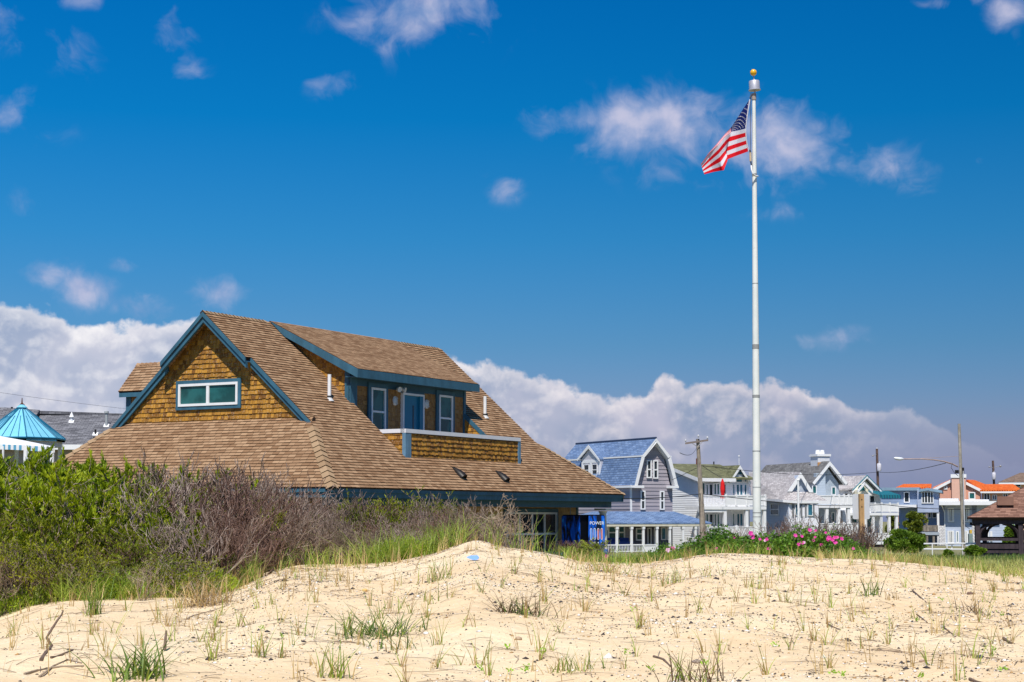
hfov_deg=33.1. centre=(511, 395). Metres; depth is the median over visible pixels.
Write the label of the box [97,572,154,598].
weed patch
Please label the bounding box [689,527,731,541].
bare shrub
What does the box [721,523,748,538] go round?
bare shrub
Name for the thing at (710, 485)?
door
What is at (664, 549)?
rose bush
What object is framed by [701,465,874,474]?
power line
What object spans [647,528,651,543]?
door
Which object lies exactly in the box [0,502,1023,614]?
crest grass
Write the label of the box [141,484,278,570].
bare shrub
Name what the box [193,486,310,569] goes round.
bare shrub
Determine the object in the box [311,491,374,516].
bare shrub
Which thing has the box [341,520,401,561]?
bare shrub
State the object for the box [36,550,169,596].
leafy shrub
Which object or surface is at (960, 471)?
street lamp
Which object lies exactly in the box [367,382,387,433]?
window
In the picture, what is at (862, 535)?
bare shrub
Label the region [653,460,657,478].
window
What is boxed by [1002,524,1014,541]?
round shrub
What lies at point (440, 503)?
half leafed shrub
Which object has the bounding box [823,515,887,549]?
bare shrub
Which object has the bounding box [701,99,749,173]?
flag
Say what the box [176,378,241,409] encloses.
window
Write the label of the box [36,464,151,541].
leafy shrub
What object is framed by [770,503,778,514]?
window
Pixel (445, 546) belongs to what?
dry crest grass
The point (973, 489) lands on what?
pink house
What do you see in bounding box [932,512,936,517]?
window
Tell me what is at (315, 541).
bare shrub
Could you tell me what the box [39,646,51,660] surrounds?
stick
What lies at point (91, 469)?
leafy shrub
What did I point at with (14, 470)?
leafy shrub
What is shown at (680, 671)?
grass clump
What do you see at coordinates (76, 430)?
grey building
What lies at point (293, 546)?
bare shrub
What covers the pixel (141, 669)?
grass clump
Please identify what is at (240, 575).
grass clump
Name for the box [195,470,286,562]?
half leafed shrub
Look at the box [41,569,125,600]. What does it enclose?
weed patch
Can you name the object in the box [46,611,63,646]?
stick
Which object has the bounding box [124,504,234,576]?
leafy shrub
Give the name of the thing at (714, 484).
window
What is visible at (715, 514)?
window
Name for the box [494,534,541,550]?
bare shrub
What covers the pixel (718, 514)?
window
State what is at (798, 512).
bare staff
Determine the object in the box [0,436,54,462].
canopy
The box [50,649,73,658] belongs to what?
stick
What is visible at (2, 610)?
weed patch
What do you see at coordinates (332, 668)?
grass clump
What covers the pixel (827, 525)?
bare shrub
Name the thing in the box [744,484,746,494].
window
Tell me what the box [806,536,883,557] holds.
rose bush
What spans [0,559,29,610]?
leafy shrub
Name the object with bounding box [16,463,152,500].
leafy shrub
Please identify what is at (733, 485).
window
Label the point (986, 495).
window
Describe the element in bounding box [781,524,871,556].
rose bush
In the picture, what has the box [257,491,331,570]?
bare shrub
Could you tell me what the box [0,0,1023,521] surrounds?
sky
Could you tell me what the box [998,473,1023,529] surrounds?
hip roof house
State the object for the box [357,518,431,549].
bare shrub
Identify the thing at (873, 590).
grass clump
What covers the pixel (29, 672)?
stick
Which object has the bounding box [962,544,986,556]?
round shrub
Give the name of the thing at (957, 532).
door
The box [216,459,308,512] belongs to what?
bare shrub
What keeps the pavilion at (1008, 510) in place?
on the ground at (939, 552)
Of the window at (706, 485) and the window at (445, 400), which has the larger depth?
the window at (706, 485)
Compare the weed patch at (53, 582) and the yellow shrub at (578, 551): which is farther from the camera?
the yellow shrub at (578, 551)
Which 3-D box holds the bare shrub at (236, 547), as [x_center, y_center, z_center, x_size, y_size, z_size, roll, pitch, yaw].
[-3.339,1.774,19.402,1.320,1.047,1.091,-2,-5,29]
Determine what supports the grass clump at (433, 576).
on the sand dune
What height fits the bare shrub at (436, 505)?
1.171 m
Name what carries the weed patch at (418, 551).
on the sand dune
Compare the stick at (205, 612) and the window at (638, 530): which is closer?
the stick at (205, 612)
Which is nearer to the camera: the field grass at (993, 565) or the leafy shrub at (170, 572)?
the leafy shrub at (170, 572)
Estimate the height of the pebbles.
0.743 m
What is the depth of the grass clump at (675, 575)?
17.45 m
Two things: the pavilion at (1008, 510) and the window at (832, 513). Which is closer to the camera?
the pavilion at (1008, 510)
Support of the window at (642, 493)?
in the gambrel house at (637, 468)
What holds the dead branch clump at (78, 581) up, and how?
on the sand dune
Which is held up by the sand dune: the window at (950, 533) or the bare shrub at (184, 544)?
the bare shrub at (184, 544)
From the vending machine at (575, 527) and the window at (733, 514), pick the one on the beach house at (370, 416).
the vending machine at (575, 527)
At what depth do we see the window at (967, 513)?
184.74 m
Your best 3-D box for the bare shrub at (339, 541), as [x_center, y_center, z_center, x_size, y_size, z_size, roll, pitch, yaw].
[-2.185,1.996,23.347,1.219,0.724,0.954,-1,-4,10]
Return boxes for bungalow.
[749,472,826,538]
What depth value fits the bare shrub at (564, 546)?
25.91 m
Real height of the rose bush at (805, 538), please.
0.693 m
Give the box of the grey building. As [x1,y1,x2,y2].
[0,407,121,469]
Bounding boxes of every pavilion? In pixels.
[0,398,65,479]
[967,487,1023,555]
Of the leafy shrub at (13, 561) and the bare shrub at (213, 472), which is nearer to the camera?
the leafy shrub at (13, 561)
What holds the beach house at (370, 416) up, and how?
on the ground at (939, 552)
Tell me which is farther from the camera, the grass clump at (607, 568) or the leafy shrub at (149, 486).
the leafy shrub at (149, 486)
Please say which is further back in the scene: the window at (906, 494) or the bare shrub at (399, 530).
the window at (906, 494)
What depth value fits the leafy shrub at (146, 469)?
23.92 m
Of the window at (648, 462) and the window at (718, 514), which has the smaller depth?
the window at (648, 462)
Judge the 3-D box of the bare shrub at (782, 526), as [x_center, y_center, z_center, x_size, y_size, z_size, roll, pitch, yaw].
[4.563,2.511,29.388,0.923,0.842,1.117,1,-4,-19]
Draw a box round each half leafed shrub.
[139,472,223,553]
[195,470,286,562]
[274,487,327,556]
[323,489,405,562]
[356,494,456,536]
[372,485,441,520]
[416,491,481,543]
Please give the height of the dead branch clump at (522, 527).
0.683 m
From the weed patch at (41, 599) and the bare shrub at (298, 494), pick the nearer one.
the weed patch at (41, 599)
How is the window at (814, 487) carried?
in the grey roof house at (821, 479)
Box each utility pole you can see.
[685,435,707,537]
[872,447,880,485]
[989,461,1001,483]
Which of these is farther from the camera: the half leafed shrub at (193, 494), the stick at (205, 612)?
the half leafed shrub at (193, 494)
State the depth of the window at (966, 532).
184.61 m
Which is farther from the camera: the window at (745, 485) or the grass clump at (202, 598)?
the window at (745, 485)
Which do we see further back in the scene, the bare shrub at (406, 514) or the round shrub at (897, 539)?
the round shrub at (897, 539)
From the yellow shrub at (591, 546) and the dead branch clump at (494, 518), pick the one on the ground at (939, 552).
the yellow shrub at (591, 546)
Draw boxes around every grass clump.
[54,626,196,681]
[78,578,110,615]
[145,600,200,626]
[156,570,259,608]
[220,564,251,584]
[288,602,451,639]
[309,633,365,678]
[360,619,431,652]
[422,557,453,583]
[469,584,577,617]
[534,644,613,675]
[577,554,641,576]
[609,640,764,681]
[665,564,690,583]
[851,568,885,596]
[947,597,996,615]
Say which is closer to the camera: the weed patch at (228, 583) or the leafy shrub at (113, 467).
the weed patch at (228, 583)
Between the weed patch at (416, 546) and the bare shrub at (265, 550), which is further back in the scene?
the weed patch at (416, 546)
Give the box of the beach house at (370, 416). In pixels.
[54,310,624,563]
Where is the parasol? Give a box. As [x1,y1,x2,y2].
[720,479,724,504]
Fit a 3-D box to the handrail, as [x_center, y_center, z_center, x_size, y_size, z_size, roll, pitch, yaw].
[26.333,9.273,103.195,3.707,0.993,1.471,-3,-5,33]
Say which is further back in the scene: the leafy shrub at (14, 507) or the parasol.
the parasol
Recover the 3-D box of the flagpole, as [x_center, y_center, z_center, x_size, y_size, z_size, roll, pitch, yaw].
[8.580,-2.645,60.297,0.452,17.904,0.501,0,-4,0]
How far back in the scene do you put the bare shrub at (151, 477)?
22.66 m
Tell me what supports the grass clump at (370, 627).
on the sand dune
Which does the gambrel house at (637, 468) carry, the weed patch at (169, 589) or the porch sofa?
the porch sofa
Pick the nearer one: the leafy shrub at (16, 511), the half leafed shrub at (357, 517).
the leafy shrub at (16, 511)
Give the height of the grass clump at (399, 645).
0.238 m
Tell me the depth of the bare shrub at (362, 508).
26.22 m
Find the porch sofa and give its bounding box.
[607,538,633,549]
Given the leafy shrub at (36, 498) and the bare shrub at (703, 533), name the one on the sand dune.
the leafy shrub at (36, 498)
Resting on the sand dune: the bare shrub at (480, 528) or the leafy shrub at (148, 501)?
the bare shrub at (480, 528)
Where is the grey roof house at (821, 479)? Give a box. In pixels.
[761,450,856,537]
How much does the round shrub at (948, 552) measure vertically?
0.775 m
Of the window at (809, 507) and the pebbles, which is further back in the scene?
the window at (809, 507)
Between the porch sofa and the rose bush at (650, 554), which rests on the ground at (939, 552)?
the rose bush at (650, 554)
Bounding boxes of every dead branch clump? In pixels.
[0,568,23,614]
[62,563,105,599]
[123,559,170,600]
[467,494,521,543]
[498,509,542,548]
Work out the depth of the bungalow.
153.14 m
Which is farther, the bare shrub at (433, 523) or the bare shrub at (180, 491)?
the bare shrub at (433, 523)
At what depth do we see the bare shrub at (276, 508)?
23.54 m
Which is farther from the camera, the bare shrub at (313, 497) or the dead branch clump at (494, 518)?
the bare shrub at (313, 497)
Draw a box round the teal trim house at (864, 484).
[839,475,900,546]
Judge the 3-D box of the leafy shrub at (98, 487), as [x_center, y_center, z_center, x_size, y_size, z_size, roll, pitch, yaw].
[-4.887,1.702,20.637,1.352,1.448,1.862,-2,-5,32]
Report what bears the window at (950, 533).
in the flat roof house at (950, 526)
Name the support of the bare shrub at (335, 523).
on the sand dune
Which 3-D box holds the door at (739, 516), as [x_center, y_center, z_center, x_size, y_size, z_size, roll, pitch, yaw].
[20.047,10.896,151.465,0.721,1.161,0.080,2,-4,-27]
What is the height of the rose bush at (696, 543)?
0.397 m
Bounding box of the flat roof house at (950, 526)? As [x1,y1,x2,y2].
[939,498,1014,545]
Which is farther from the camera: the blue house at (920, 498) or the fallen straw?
the blue house at (920, 498)
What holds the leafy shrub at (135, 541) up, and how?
on the sand dune
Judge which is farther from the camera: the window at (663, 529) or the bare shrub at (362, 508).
the window at (663, 529)
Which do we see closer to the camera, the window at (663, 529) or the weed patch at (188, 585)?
the weed patch at (188, 585)
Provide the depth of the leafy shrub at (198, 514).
20.53 m
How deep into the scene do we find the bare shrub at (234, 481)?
23.20 m
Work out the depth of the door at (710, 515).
150.12 m
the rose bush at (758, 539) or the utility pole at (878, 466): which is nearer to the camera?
the rose bush at (758, 539)
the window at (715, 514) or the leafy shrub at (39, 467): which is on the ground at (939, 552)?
the leafy shrub at (39, 467)
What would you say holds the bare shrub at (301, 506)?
on the ground at (939, 552)
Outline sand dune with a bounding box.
[0,541,1023,681]
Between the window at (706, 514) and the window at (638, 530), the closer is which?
the window at (638, 530)
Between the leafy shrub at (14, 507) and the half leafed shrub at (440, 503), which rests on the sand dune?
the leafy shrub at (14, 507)
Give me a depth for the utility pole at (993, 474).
231.63 m
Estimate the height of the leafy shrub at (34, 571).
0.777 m
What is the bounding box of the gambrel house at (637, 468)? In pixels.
[565,437,711,552]
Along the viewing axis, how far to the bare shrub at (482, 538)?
25.36 m
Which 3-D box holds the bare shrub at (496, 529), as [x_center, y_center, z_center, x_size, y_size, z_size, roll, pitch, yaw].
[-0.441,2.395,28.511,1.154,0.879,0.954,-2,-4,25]
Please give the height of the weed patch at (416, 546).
0.387 m
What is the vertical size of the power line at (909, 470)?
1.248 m
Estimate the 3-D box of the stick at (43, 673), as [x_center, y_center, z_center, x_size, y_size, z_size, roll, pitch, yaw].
[-2.639,1.565,9.893,0.131,0.069,0.452,-1,-4,19]
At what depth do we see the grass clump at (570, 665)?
10.29 m
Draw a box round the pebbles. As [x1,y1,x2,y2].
[2,540,1023,681]
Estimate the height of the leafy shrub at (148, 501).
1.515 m
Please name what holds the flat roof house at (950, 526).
on the ground at (939, 552)
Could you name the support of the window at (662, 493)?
in the gambrel house at (637, 468)
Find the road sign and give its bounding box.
[852,494,869,536]
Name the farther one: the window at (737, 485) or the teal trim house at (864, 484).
the teal trim house at (864, 484)
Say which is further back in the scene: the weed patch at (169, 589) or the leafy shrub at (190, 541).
the leafy shrub at (190, 541)
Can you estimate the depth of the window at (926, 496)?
195.32 m
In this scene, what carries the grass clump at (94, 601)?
on the sand dune
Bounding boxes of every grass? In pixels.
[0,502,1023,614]
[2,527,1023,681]
[60,525,1023,601]
[544,543,1023,562]
[809,545,1023,575]
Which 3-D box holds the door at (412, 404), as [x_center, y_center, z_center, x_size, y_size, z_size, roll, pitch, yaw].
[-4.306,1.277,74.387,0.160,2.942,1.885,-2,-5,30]
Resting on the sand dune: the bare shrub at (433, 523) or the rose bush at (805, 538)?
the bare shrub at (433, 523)
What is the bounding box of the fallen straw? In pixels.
[0,540,1023,681]
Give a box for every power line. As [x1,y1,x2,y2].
[0,392,122,408]
[624,494,974,509]
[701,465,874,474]
[880,463,944,472]
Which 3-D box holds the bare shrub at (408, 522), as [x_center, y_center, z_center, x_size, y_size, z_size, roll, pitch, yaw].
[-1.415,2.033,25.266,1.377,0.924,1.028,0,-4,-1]
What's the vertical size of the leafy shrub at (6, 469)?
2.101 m
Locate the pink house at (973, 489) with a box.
[898,474,1019,527]
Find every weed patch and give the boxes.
[0,588,37,616]
[3,584,57,606]
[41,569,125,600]
[74,576,130,599]
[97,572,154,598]
[141,577,191,597]
[160,570,218,597]
[180,567,241,593]
[212,574,241,590]
[370,535,432,561]
[389,536,437,559]
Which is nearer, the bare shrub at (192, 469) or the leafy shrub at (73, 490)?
the leafy shrub at (73, 490)
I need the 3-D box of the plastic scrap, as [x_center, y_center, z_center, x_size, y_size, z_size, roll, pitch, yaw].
[-0.389,1.604,17.064,0.125,0.049,0.083,0,-4,0]
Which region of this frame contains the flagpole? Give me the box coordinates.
[749,69,760,536]
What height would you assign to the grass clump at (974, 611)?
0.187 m
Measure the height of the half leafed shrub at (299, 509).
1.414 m
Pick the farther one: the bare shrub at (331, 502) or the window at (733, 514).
the window at (733, 514)
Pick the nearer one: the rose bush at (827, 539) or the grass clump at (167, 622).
the grass clump at (167, 622)
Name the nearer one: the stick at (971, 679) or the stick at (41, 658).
the stick at (971, 679)
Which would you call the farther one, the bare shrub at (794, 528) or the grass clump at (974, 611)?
the bare shrub at (794, 528)
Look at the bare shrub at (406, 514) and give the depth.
25.96 m
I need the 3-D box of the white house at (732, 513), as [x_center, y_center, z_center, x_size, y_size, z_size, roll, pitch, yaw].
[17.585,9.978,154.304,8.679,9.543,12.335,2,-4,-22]
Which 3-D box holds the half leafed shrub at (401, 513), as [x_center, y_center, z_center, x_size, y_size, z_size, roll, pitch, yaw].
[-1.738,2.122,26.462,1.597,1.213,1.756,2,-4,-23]
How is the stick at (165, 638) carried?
on the sand dune
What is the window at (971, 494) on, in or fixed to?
in the pink house at (973, 489)
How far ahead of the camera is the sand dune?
12.69 m
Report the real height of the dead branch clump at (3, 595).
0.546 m
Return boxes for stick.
[23,665,83,674]
[38,659,81,676]
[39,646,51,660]
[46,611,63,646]
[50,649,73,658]
[163,630,166,649]
[180,604,229,621]
[653,655,670,666]
[968,677,980,681]
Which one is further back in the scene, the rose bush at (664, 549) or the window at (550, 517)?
the window at (550, 517)
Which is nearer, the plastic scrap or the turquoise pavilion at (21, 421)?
the plastic scrap
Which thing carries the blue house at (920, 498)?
on the ground at (939, 552)
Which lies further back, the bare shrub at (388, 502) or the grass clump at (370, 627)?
the bare shrub at (388, 502)
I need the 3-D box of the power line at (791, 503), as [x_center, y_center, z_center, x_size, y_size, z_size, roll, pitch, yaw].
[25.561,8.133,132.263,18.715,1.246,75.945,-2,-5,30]
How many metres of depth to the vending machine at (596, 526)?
80.16 m
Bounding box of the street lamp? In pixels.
[894,424,969,554]
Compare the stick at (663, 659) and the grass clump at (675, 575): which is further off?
the grass clump at (675, 575)
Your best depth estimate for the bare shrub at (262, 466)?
23.55 m
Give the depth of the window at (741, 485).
151.78 m
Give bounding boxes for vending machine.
[562,515,587,548]
[587,515,604,548]
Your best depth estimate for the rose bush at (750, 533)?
28.02 m
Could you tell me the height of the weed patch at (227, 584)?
0.387 m
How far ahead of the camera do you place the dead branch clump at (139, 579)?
16.83 m
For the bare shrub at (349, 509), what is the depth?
26.10 m
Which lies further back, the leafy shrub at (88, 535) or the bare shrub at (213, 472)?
the bare shrub at (213, 472)
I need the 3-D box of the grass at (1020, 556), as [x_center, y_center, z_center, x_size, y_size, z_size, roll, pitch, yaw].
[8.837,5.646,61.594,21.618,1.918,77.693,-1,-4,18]
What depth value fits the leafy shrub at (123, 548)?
18.45 m
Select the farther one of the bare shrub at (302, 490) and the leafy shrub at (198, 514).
the bare shrub at (302, 490)
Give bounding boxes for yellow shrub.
[553,545,584,557]
[574,537,611,559]
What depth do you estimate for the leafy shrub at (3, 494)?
19.87 m
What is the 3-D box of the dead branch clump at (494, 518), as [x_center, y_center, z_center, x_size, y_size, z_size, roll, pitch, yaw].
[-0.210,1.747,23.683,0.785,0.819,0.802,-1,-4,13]
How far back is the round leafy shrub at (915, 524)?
149.18 m
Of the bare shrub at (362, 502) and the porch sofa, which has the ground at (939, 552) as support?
the bare shrub at (362, 502)
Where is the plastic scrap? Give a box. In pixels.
[467,555,478,559]
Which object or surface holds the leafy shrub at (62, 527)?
on the sand dune
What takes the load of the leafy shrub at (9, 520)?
on the sand dune
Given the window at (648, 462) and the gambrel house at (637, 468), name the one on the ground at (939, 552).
the gambrel house at (637, 468)
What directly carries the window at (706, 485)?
in the white house at (732, 513)
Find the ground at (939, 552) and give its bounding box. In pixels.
[20,522,1017,591]
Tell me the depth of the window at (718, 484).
150.65 m
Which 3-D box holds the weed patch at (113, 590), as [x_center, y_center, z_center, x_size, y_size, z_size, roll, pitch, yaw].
[-4.126,1.955,17.314,0.599,0.305,0.599,0,-4,-4]
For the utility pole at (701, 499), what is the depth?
131.70 m
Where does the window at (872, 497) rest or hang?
in the teal trim house at (864, 484)
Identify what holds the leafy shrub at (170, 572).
on the sand dune
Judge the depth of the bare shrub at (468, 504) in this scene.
27.56 m
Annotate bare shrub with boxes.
[95,466,256,567]
[103,496,272,577]
[104,447,273,516]
[120,450,252,510]
[134,469,298,575]
[136,457,284,536]
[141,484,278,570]
[145,457,269,498]
[165,508,266,583]
[169,451,316,560]
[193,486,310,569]
[196,518,288,577]
[213,472,311,554]
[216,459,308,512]
[219,469,357,523]
[222,517,308,576]
[226,485,337,571]
[245,472,334,510]
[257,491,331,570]
[264,505,312,571]
[265,506,335,567]
[270,486,327,561]
[287,483,348,561]
[290,486,356,564]
[296,505,349,564]
[303,501,370,563]
[305,518,391,563]
[311,488,377,558]
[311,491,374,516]
[312,489,384,529]
[341,493,401,562]
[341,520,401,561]
[352,521,420,562]
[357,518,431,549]
[358,503,422,522]
[369,504,456,540]
[380,497,431,530]
[398,491,468,536]
[403,508,480,551]
[422,519,486,547]
[429,494,493,541]
[437,494,516,540]
[460,523,508,542]
[472,517,516,546]
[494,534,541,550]
[541,539,594,557]
[557,539,614,553]
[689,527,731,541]
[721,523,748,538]
[749,520,805,537]
[767,511,826,538]
[806,507,874,547]
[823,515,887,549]
[831,520,889,555]
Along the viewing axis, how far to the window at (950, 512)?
185.19 m
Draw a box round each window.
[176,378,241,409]
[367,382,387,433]
[435,390,454,432]
[503,509,557,553]
[608,527,614,537]
[618,527,624,537]
[635,528,641,540]
[640,491,645,509]
[646,460,651,477]
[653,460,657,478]
[660,491,664,509]
[661,527,665,539]
[705,484,708,493]
[705,513,708,521]
[713,483,716,494]
[714,513,716,525]
[717,483,719,494]
[717,513,719,525]
[732,484,734,494]
[732,513,734,525]
[736,484,739,494]
[740,484,742,494]
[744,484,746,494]
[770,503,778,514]
[807,505,812,515]
[812,485,816,493]
[831,487,835,494]
[831,512,834,522]
[867,517,870,532]
[869,495,874,502]
[904,492,909,502]
[921,491,933,502]
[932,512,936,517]
[947,508,953,521]
[948,531,953,542]
[965,508,969,521]
[965,531,967,542]
[968,492,974,498]
[984,493,989,500]
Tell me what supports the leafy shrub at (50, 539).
on the sand dune
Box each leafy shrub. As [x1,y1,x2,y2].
[0,446,88,495]
[0,450,9,477]
[0,455,97,595]
[0,457,121,592]
[0,463,97,587]
[0,489,53,518]
[0,494,54,585]
[0,509,74,598]
[0,511,58,603]
[0,525,82,609]
[0,533,127,604]
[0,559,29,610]
[1,450,131,496]
[2,492,134,597]
[16,446,141,509]
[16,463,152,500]
[20,442,109,484]
[23,519,112,589]
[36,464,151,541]
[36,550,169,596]
[41,523,162,573]
[70,486,220,553]
[71,477,152,537]
[72,528,197,578]
[89,462,194,498]
[93,459,258,498]
[97,473,196,542]
[123,543,234,596]
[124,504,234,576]
[125,474,184,500]
[902,511,928,536]
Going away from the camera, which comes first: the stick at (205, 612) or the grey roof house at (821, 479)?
the stick at (205, 612)
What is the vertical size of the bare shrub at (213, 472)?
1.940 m
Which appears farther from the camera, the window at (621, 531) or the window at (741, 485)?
the window at (741, 485)
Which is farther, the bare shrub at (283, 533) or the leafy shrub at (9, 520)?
the bare shrub at (283, 533)
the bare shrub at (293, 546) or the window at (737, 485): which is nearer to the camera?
the bare shrub at (293, 546)
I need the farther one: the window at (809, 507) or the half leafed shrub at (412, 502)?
the window at (809, 507)
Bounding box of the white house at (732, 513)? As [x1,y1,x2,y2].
[672,455,765,548]
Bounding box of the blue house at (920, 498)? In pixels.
[881,487,942,545]
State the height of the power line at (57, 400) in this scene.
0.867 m
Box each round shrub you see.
[883,528,928,553]
[942,548,953,558]
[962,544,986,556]
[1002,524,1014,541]
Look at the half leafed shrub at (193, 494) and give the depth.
21.53 m
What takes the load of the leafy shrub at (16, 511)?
on the sand dune
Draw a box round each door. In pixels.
[400,391,424,429]
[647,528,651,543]
[709,484,712,494]
[709,514,712,525]
[736,513,742,525]
[956,531,958,542]
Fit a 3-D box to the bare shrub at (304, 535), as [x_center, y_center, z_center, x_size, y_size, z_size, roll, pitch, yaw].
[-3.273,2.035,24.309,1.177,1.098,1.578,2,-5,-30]
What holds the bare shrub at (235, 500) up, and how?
on the sand dune
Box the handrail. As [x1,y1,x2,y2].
[924,543,975,554]
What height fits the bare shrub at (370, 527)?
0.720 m
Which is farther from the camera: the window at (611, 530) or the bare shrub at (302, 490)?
the window at (611, 530)
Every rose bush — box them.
[637,552,665,560]
[643,541,686,557]
[672,539,714,555]
[675,522,761,553]
[712,531,770,553]
[741,530,804,555]
[753,522,834,557]
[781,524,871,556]
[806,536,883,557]
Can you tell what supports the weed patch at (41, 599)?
on the sand dune
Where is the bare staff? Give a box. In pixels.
[797,479,799,538]
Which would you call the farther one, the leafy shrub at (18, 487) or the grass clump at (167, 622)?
the leafy shrub at (18, 487)
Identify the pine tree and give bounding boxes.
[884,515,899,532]
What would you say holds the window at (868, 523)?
in the teal trim house at (864, 484)
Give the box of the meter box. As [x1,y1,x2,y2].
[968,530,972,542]
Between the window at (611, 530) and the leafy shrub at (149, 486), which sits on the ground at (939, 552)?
the leafy shrub at (149, 486)
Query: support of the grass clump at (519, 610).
on the sand dune
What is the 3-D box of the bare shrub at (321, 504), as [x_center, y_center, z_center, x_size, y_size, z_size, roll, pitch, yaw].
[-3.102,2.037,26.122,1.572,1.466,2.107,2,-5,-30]
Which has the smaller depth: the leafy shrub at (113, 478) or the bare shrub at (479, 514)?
the leafy shrub at (113, 478)
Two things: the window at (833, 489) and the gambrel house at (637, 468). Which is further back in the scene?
the window at (833, 489)
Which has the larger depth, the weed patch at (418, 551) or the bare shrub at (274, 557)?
the weed patch at (418, 551)
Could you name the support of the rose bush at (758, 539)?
on the ground at (939, 552)

